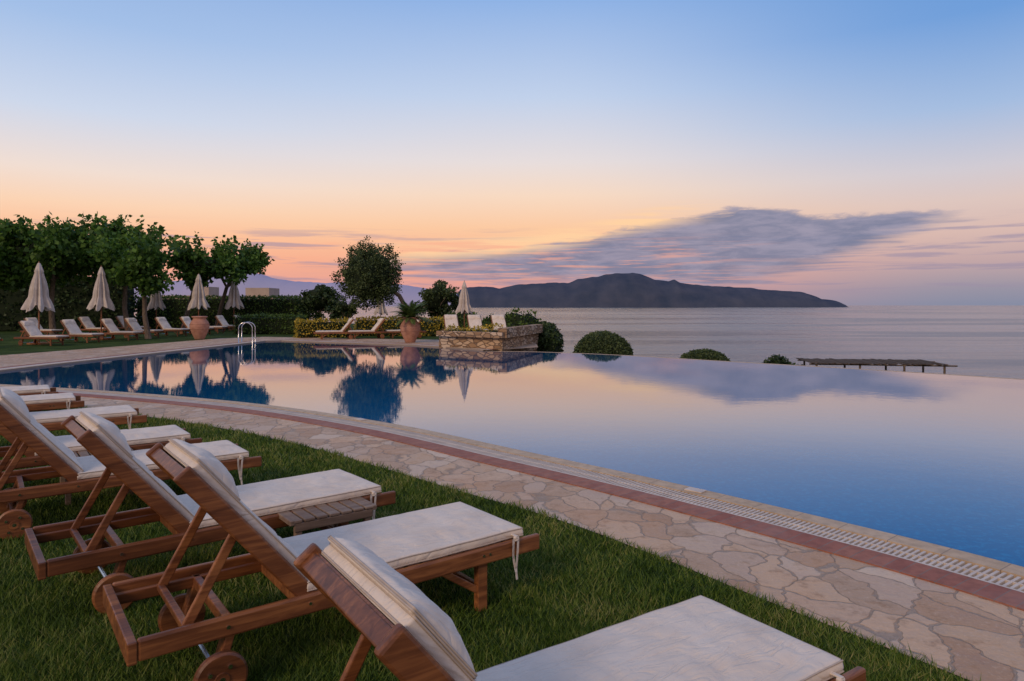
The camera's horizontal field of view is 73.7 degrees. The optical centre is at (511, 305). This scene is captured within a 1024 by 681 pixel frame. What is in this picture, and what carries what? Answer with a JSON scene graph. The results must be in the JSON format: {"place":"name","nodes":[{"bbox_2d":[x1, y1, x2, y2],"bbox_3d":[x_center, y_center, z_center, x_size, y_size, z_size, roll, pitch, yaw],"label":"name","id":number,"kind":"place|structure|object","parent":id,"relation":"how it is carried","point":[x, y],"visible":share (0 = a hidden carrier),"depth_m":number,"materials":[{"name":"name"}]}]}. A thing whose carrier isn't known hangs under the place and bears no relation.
{"place":"outdoors","nodes":[
{"label":"outdoors","id":0,"kind":"place"},
{"bbox_2d":[211,288,278,298],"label":"walls","id":1,"kind":"structure","parent":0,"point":[267,292],"depth_m":78.25,"materials":[{"name":"paint"}]},
{"bbox_2d":[134,274,454,305],"bbox_3d":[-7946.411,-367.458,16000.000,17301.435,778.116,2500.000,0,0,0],"label":"mountain range","id":2,"kind":"structure","parent":0,"point":[293,288],"depth_m":15257.47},
{"bbox_2d":[0,323,980,680],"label":"lawn","id":3,"kind":"structure","parent":0,"point":[8,345],"depth_m":3.80,"materials":[{"name":"green plant"}]},
{"bbox_2d":[0,215,42,291],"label":"mulberry tree","id":4,"kind":"object","parent":3,"relation":"on","point":[15,283],"visible":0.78,"depth_m":34.60,"materials":[{"name":"green plant"}]},
{"bbox_2d":[0,385,57,395],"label":"sun lounger","id":5,"kind":"object","parent":3,"relation":"on","point":[31,390],"visible":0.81,"depth_m":9.85,"materials":[{"name":"white fabric"}]},
{"bbox_2d":[21,262,54,344],"bbox_3d":[-19.390,-0.103,28.000,1.096,3.406,1.148,0,0,28],"label":"closed parasol","id":6,"kind":"object","parent":3,"relation":"on","point":[38,298],"visible":0.99,"depth_m":27.83,"materials":[{"name":"fabric"}]},
{"bbox_2d":[14,320,70,345],"bbox_3d":[-18.736,1.108,27.256,2.001,0.985,0.740,0,0,10],"label":"sun lounger","id":7,"kind":"object","parent":3,"relation":"on","point":[31,330],"visible":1,"depth_m":27.09,"materials":[{"name":"white fabric"}]},
{"bbox_2d":[20,317,64,335],"bbox_3d":[-23.398,1.107,34.019,2.000,0.986,0.740,0,0,14],"label":"sun lounger","id":8,"kind":"object","parent":3,"relation":"on","point":[42,330],"visible":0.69,"depth_m":33.91,"materials":[{"name":"white fabric"}]},
{"bbox_2d":[0,212,104,334],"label":"mulberry tree","id":9,"kind":"object","parent":3,"relation":"on","point":[51,249],"visible":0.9,"depth_m":35.02,"materials":[{"name":"green plant"}]},
{"bbox_2d":[20,393,84,422],"bbox_3d":[-6.641,1.107,8.682,2.001,0.986,0.740,0,0,-36],"label":"sun lounger","id":10,"kind":"object","parent":3,"relation":"on","point":[41,402],"visible":0.73,"depth_m":8.85,"materials":[{"name":"white fabric"}]},
{"bbox_2d":[0,272,141,331],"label":"hedge","id":11,"kind":"object","parent":3,"relation":"on","point":[71,302],"visible":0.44,"depth_m":42.50,"materials":[{"name":"green plant"}]},
{"bbox_2d":[0,405,146,434],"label":"sun lounger","id":12,"kind":"object","parent":3,"relation":"on","point":[120,414],"visible":0.62,"depth_m":7.66,"materials":[{"name":"white fabric"}]},
{"bbox_2d":[57,319,105,342],"bbox_3d":[-18.579,1.107,29.448,2.000,0.986,0.740,0,0,16],"label":"sun lounger","id":13,"kind":"object","parent":3,"relation":"on","point":[71,328],"visible":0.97,"depth_m":29.37,"materials":[{"name":"white fabric"}]},
{"bbox_2d":[78,317,107,332],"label":"sun lounger","id":14,"kind":"object","parent":3,"relation":"on","point":[88,324],"visible":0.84,"depth_m":36.41,"materials":[{"name":"white fabric"}]},
{"bbox_2d":[60,446,133,504],"bbox_3d":[-3.500,1.427,5.750,0.552,0.346,0.500,0,0,-38],"label":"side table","id":15,"kind":"object","parent":3,"relation":"on","point":[84,453],"visible":0.06,"depth_m":5.71,"materials":[{"name":"brown wood"}]},
{"bbox_2d":[86,265,114,339],"bbox_3d":[-18.941,-0.120,31.495,1.160,3.440,1.107,0,0,-34],"label":"closed parasol","id":16,"kind":"object","parent":3,"relation":"on","point":[101,298],"visible":0.98,"depth_m":31.34,"materials":[{"name":"fabric"}]},
{"bbox_2d":[0,422,201,470],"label":"sun lounger","id":17,"kind":"object","parent":3,"relation":"on","point":[143,438],"visible":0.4,"depth_m":6.17,"materials":[{"name":"white fabric"}]},
{"bbox_2d":[64,211,178,330],"bbox_3d":[-21.905,-1.787,37.996,6.172,7.023,4.954,0,0,0],"label":"mulberry tree","id":18,"kind":"object","parent":3,"relation":"on","point":[117,226],"visible":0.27,"depth_m":37.05,"materials":[{"name":"green plant"}]},
{"bbox_2d":[100,318,144,339],"bbox_3d":[-18.039,1.107,31.451,2.001,0.986,0.740,0,0,9],"label":"sun lounger","id":19,"kind":"object","parent":3,"relation":"on","point":[110,327],"visible":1,"depth_m":31.28,"materials":[{"name":"white fabric"}]},
{"bbox_2d":[0,388,261,539],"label":"sun lounger","id":20,"kind":"object","parent":3,"relation":"on","point":[27,429],"visible":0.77,"depth_m":4.88,"materials":[{"name":"white fabric"}]},
{"bbox_2d":[115,316,150,328],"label":"sun lounger","id":21,"kind":"object","parent":3,"relation":"on","point":[120,319],"visible":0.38,"depth_m":38.98,"materials":[{"name":"white fabric"}]},
{"bbox_2d":[86,224,186,338],"bbox_3d":[-17.640,-1.108,32.508,4.066,5.657,4.003,0,0,34],"label":"mulberry tree","id":22,"kind":"object","parent":3,"relation":"on","point":[141,263],"visible":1,"depth_m":32.00,"materials":[{"name":"green plant"}]},
{"bbox_2d":[124,318,164,337],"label":"sun lounger","id":23,"kind":"object","parent":3,"relation":"on","point":[133,324],"visible":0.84,"depth_m":33.41,"materials":[{"name":"white fabric"}]},
{"bbox_2d":[147,291,165,327],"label":"closed parasol","id":24,"kind":"object","parent":3,"relation":"on","point":[156,302],"visible":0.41,"depth_m":42.80,"materials":[{"name":"fabric"}]},
{"bbox_2d":[154,317,190,335],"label":"sun lounger","id":25,"kind":"object","parent":3,"relation":"on","point":[163,324],"visible":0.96,"depth_m":35.38,"materials":[{"name":"white fabric"}]},
{"bbox_2d":[180,316,215,334],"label":"sun lounger","id":26,"kind":"object","parent":3,"relation":"on","point":[186,320],"visible":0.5,"depth_m":37.09,"materials":[{"name":"white fabric"}]},
{"bbox_2d":[187,273,209,315],"bbox_3d":[-17.891,-0.120,39.005,1.107,3.440,1.160,0,0,-4],"label":"closed parasol","id":27,"kind":"object","parent":3,"relation":"on","point":[198,300],"visible":0.98,"depth_m":38.82,"materials":[{"name":"fabric"}]},
{"bbox_2d":[189,316,209,339],"bbox_3d":[-14.600,1.055,31.900,0.890,1.090,0.890,0,0,0],"label":"terracotta urn","id":28,"kind":"object","parent":3,"relation":"on","point":[199,326],"visible":1,"depth_m":31.62,"materials":[{"name":"orange ceramic"}]},
{"bbox_2d":[161,232,248,327],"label":"mulberry tree","id":29,"kind":"object","parent":3,"relation":"on","point":[189,263],"visible":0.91,"depth_m":41.57,"materials":[{"name":"green plant"}]},
{"bbox_2d":[25,411,395,613],"bbox_3d":[-1.769,1.107,4.239,2.001,0.986,0.740,0,0,-40],"label":"sun lounger","id":30,"kind":"object","parent":3,"relation":"on","point":[102,440],"visible":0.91,"depth_m":3.81,"materials":[{"name":"brown wood"}]},
{"bbox_2d":[209,326,229,332],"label":"sun lounger","id":31,"kind":"object","parent":3,"relation":"on","point":[219,327],"visible":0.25,"depth_m":38.88,"materials":[{"name":"brown wood"}]},
{"bbox_2d":[135,294,306,328],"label":"hedge","id":32,"kind":"object","parent":3,"relation":"on","point":[173,312],"visible":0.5,"depth_m":45.89,"materials":[{"name":"green plant"}]},
{"bbox_2d":[215,315,235,331],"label":"sun lounger","id":33,"kind":"object","parent":3,"relation":"on","point":[221,320],"visible":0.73,"depth_m":41.25,"materials":[{"name":"white fabric"}]},
{"bbox_2d":[225,281,243,329],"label":"closed parasol","id":34,"kind":"object","parent":3,"relation":"on","point":[234,301],"visible":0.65,"depth_m":43.52,"materials":[{"name":"fabric"}]},
{"bbox_2d":[213,235,274,329],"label":"mulberry tree","id":35,"kind":"object","parent":3,"relation":"on","point":[254,261],"visible":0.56,"depth_m":44.79,"materials":[{"name":"green plant"}]},
{"bbox_2d":[230,312,308,333],"bbox_3d":[-13.499,1.036,38.253,4.124,1.368,1.610,0,0,7],"label":"hedge","id":36,"kind":"object","parent":3,"relation":"on","point":[269,323],"visible":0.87,"depth_m":37.73,"materials":[{"name":"green plant"}]},
{"bbox_2d":[294,284,343,321],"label":"laurel tree","id":37,"kind":"object","parent":3,"relation":"on","point":[318,296],"visible":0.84,"depth_m":44.50,"materials":[{"name":"green plant"}]},
{"bbox_2d":[103,438,538,680],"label":"sun lounger","id":38,"kind":"object","parent":3,"relation":"on","point":[435,542],"visible":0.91,"depth_m":3.08,"materials":[{"name":"brown wood"}]},
{"bbox_2d":[293,316,350,337],"bbox_3d":[-9.461,1.134,34.116,2.821,1.144,1.284,0,0,-23],"label":"golden hedge","id":39,"kind":"object","parent":3,"relation":"on","point":[306,328],"visible":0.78,"depth_m":33.69,"materials":[{"name":"yellow plant"}]},
{"bbox_2d":[273,497,376,535],"bbox_3d":[-1.220,1.427,4.320,0.552,0.346,0.500,0,0,-38],"label":"side table","id":40,"kind":"object","parent":3,"relation":"on","point":[361,508],"visible":0.48,"depth_m":4.16,"materials":[{"name":"brown wood"}]},
{"bbox_2d":[324,297,353,319],"bbox_3d":[-10.149,0.589,39.971,1.755,2.232,1.431,0,0,-11],"label":"laurel tree","id":41,"kind":"object","parent":3,"relation":"on","point":[332,312],"visible":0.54,"depth_m":39.67,"materials":[{"name":"green plant"}]},
{"bbox_2d":[333,295,358,319],"bbox_3d":[-9.228,0.551,38.140,1.387,2.338,1.552,0,0,0],"label":"laurel tree","id":42,"kind":"object","parent":3,"relation":"on","point":[341,307],"visible":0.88,"depth_m":37.93,"materials":[{"name":"green plant"}]},
{"bbox_2d":[329,235,405,318],"bbox_3d":[-7.594,-0.943,36.018,3.859,5.442,3.478,0,0,-31],"label":"round olive tree","id":43,"kind":"object","parent":3,"relation":"on","point":[370,275],"visible":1,"depth_m":35.31,"materials":[{"name":"green plant"}]},
{"bbox_2d":[347,318,388,338],"bbox_3d":[-6.953,1.108,32.700,2.001,0.985,0.740,0,0,-25],"label":"sun lounger","id":44,"kind":"object","parent":3,"relation":"on","point":[378,324],"visible":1,"depth_m":32.61,"materials":[{"name":"white wood"}]},
{"bbox_2d":[374,302,387,316],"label":"closed parasol","id":45,"kind":"object","parent":3,"relation":"on","point":[381,310],"visible":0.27,"depth_m":40.82,"materials":[{"name":"fabric"}]},
{"bbox_2d":[353,315,444,335],"bbox_3d":[-5.694,1.128,35.950,5.399,1.240,1.362,0,0,8],"label":"golden hedge","id":46,"kind":"object","parent":3,"relation":"on","point":[430,329],"visible":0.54,"depth_m":35.66,"materials":[{"name":"yellow plant"}]},
{"bbox_2d":[385,320,425,337],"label":"sun lounger","id":47,"kind":"object","parent":3,"relation":"on","point":[399,331],"visible":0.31,"depth_m":33.03,"materials":[{"name":"brown wood"}]},
{"bbox_2d":[414,279,459,319],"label":"laurel tree","id":48,"kind":"object","parent":3,"relation":"on","point":[438,297],"visible":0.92,"depth_m":41.50,"materials":[{"name":"green plant"}]},
{"bbox_2d":[444,310,479,327],"bbox_3d":[-2.872,0.915,39.971,2.944,1.679,2.317,0,0,0],"label":"shrub","id":49,"kind":"object","parent":3,"relation":"on","point":[460,316],"visible":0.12,"depth_m":39.39,"materials":[{"name":"green plant"}]},
{"bbox_2d":[465,313,493,328],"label":"shrub","id":50,"kind":"object","parent":3,"relation":"on","point":[487,321],"visible":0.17,"depth_m":34.30,"materials":[{"name":"green plant"}]},
{"bbox_2d":[293,535,865,680],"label":"sun lounger","id":51,"kind":"object","parent":3,"relation":"on","point":[405,627],"visible":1,"depth_m":2.22,"materials":[{"name":"white fabric"}]},
{"bbox_2d":[0,337,1023,680],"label":"flagstone path","id":52,"kind":"structure","parent":0,"point":[964,633],"depth_m":4.42,"materials":[{"name":"beige stone"}]},
{"bbox_2d":[313,318,353,338],"bbox_3d":[-8.348,1.107,32.317,2.001,0.986,0.740,0,0,-20],"label":"sun lounger","id":53,"kind":"object","parent":52,"relation":"on","point":[341,331],"visible":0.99,"depth_m":32.18,"materials":[{"name":"white fabric"}]},
{"bbox_2d":[400,317,419,342],"bbox_3d":[-4.370,1.055,29.300,0.890,1.090,0.890,0,0,0],"label":"terracotta urn","id":54,"kind":"object","parent":52,"relation":"on","point":[409,331],"visible":0.84,"depth_m":29.01,"materials":[{"name":"orange ceramic"}]},
{"bbox_2d":[389,300,431,326],"bbox_3d":[-4.385,0.328,29.220,1.946,1.142,1.923,0,0,37],"label":"sago palm","id":55,"kind":"object","parent":54,"relation":"in","point":[406,310],"visible":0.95,"depth_m":29.02,"materials":[{"name":"green plant"}]},
{"bbox_2d":[0,0,1023,304],"label":"sky","id":56,"kind":"structure","parent":0,"point":[847,152],"materials":[{"name":"blue"}]},
{"bbox_2d":[505,306,547,326],"bbox_3d":[0.297,0.865,33.862,2.732,1.708,2.387,0,0,31],"label":"shrub","id":57,"kind":"object","parent":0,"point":[513,319],"visible":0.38,"depth_m":33.53,"materials":[{"name":"green plant"}]},
{"bbox_2d":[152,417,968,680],"bbox_3d":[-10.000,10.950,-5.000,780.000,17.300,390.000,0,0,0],"label":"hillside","id":58,"kind":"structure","parent":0,"point":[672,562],"depth_m":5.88,"materials":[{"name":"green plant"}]},
{"bbox_2d":[163,287,221,298],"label":"walls","id":59,"kind":"structure","parent":58,"relation":"on","point":[210,291],"depth_m":85.02,"materials":[{"name":"paint"}]},
{"bbox_2d":[439,333,538,351],"bbox_3d":[-0.825,2.990,29.025,3.950,3.620,8.950,0,0,0],"label":"masonry","id":60,"kind":"object","parent":58,"relation":"on","point":[501,344],"visible":0.13,"depth_m":25.62,"materials":[{"name":"stone"}]},
{"bbox_2d":[436,324,542,337],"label":"parapet","id":61,"kind":"structure","parent":60,"relation":"on","point":[510,332],"depth_m":25.47,"materials":[{"name":"stone"}]},
{"bbox_2d":[0,340,1023,610],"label":"swimming pool","id":62,"kind":"structure","parent":58,"relation":"in","point":[916,474],"depth_m":9.32,"materials":[{"name":"liquid"}]},
{"bbox_2d":[238,322,255,343],"bbox_3d":[-11.302,1.457,29.162,0.629,1.487,0.580,0,0,-9],"label":"pool ladder","id":63,"kind":"object","parent":62,"relation":"attached to","point":[243,323],"visible":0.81,"depth_m":28.93,"materials":[{"name":"metal"}]},
{"bbox_2d":[537,321,564,351],"bbox_3d":[1.491,2.840,30.505,1.798,4.321,3.086,0,0,0],"label":"shrub","id":64,"kind":"object","parent":58,"relation":"on","point":[550,337],"visible":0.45,"depth_m":29.45,"materials":[{"name":"green plant"}]},
{"bbox_2d":[572,330,633,355],"bbox_3d":[3.630,3.190,27.210,2.499,4.421,2.473,0,0,0],"label":"topiary bush","id":65,"kind":"object","parent":58,"relation":"on","point":[603,342],"visible":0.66,"depth_m":26.52,"materials":[{"name":"green plant"}]},
{"bbox_2d":[679,348,729,360],"bbox_3d":[7.590,3.745,27.008,2.317,4.110,2.215,0,0,0],"label":"topiary bush","id":66,"kind":"object","parent":58,"relation":"on","point":[706,354],"visible":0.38,"depth_m":26.58,"materials":[{"name":"green plant"}]},
{"bbox_2d":[762,354,791,364],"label":"shrub","id":67,"kind":"object","parent":58,"relation":"on","point":[775,361],"visible":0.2,"depth_m":27.36,"materials":[{"name":"green plant"}]},
{"bbox_2d":[796,358,957,373],"bbox_3d":[16.404,5.064,31.013,6.000,5.072,3.068,0,0,10],"label":"pergola","id":68,"kind":"object","parent":58,"relation":"on","point":[871,362],"visible":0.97,"depth_m":30.33,"materials":[{"name":"brown wood"}]},
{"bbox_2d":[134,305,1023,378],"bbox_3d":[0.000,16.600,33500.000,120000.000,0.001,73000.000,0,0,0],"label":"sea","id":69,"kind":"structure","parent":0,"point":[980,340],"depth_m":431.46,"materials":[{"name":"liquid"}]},
{"bbox_2d":[457,273,847,306],"bbox_3d":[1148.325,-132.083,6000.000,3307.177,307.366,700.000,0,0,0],"label":"island","id":70,"kind":"structure","parent":0,"point":[624,290],"depth_m":5733.80,"materials":[{"name":"grey stone"}]},
{"label":"terrace paving","id":71,"kind":"structure","parent":0,"visible":0},
{"bbox_2d":[442,315,461,330],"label":"sun lounger","id":72,"kind":"object","parent":71,"relation":"on","point":[450,320],"visible":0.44,"depth_m":30.05,"materials":[{"name":"white fabric"}]},
{"bbox_2d":[455,280,472,326],"bbox_3d":[-2.193,0.127,31.498,0.819,2.546,0.858,0,0,38],"label":"closed parasol","id":73,"kind":"object","parent":71,"relation":"on","point":[464,306],"visible":0.98,"depth_m":31.36,"materials":[{"name":"fabric"}]},
{"bbox_2d":[444,322,503,331],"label":"golden hedge","id":74,"kind":"object","parent":71,"relation":"on","point":[454,328],"visible":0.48,"depth_m":26.14,"materials":[{"name":"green plant"}]},
{"bbox_2d":[467,315,487,329],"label":"sun lounger","id":75,"kind":"object","parent":71,"relation":"on","point":[474,320],"visible":0.47,"depth_m":29.83,"materials":[{"name":"white fabric"}]},
{"bbox_2d":[490,315,506,329],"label":"sun lounger","id":76,"kind":"object","parent":71,"relation":"on","point":[498,319],"visible":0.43,"depth_m":29.65,"materials":[{"name":"white fabric"}]}
]}

